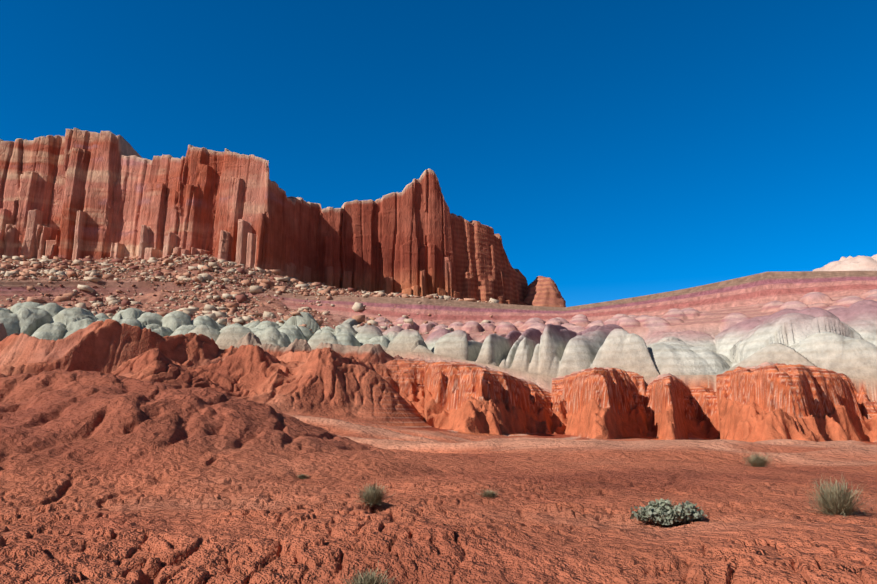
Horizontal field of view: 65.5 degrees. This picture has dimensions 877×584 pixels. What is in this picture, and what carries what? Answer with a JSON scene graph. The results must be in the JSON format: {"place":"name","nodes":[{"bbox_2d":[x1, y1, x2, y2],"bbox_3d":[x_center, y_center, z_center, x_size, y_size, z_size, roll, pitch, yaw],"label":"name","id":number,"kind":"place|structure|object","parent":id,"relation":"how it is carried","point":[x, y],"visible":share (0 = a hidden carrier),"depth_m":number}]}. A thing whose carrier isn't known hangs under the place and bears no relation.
{"place":"outdoors","nodes":[
{"label":"outdoors","id":0,"kind":"place"},
{"bbox_2d":[0,128,527,304],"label":"cliff","id":1,"kind":"structure","parent":0,"point":[75,193],"depth_m":513.93},
{"bbox_2d":[0,256,876,583],"bbox_3d":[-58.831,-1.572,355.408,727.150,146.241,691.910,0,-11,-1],"label":"terrain","id":2,"kind":"structure","parent":0,"point":[138,446],"depth_m":29.11},
{"bbox_2d":[0,253,499,334],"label":"boulders","id":3,"kind":"object","parent":2,"relation":"on","point":[64,267],"visible":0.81,"depth_m":382.83},
{"bbox_2d":[296,472,309,478],"bbox_3d":[-4.064,5.456,20.279,0.492,0.196,0.485,0,-11,-1],"label":"grass tuft","id":4,"kind":"object","parent":2,"relation":"on","point":[303,476],"visible":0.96,"depth_m":20.22},
{"bbox_2d":[333,560,398,583],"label":"grass tuft","id":5,"kind":"object","parent":2,"relation":"on","point":[369,578],"visible":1,"depth_m":6.74},
{"bbox_2d":[350,481,398,505],"bbox_3d":[-1.101,3.434,11.718,0.876,0.403,0.921,0,-11,-1],"label":"grass tuft","id":6,"kind":"object","parent":2,"relation":"on","point":[371,495],"visible":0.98,"depth_m":11.59},
{"bbox_2d":[477,488,498,497],"bbox_3d":[1.177,4.621,15.709,0.674,0.203,0.734,0,-11,-1],"label":"grass tuft","id":7,"kind":"object","parent":2,"relation":"on","point":[489,493],"visible":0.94,"depth_m":15.67},
{"bbox_2d":[523,276,565,306],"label":"outcrop","id":8,"kind":"object","parent":2,"relation":"on","point":[542,291],"visible":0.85,"depth_m":610.70},
{"bbox_2d":[630,498,706,524],"bbox_3d":[4.145,3.920,12.251,1.254,0.448,1.145,-9,-14,38],"label":"shrub","id":9,"kind":"object","parent":2,"relation":"on","point":[663,511],"visible":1,"depth_m":12.02},
{"bbox_2d":[741,451,783,466],"bbox_3d":[13.730,7.132,29.313,1.982,0.783,2.092,0,-11,-1],"label":"grass tuft","id":10,"kind":"object","parent":2,"relation":"on","point":[754,460],"visible":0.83,"depth_m":29.15},
{"bbox_2d":[798,472,876,516],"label":"grass tuft","id":11,"kind":"object","parent":2,"relation":"on","point":[834,499],"visible":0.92,"depth_m":13.77},
{"bbox_2d":[0,0,876,306],"label":"sky","id":12,"kind":"structure","parent":0,"point":[613,149]},
{"bbox_2d":[813,254,876,270],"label":"dome","id":13,"kind":"structure","parent":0,"point":[859,263],"depth_m":1217.85}
]}

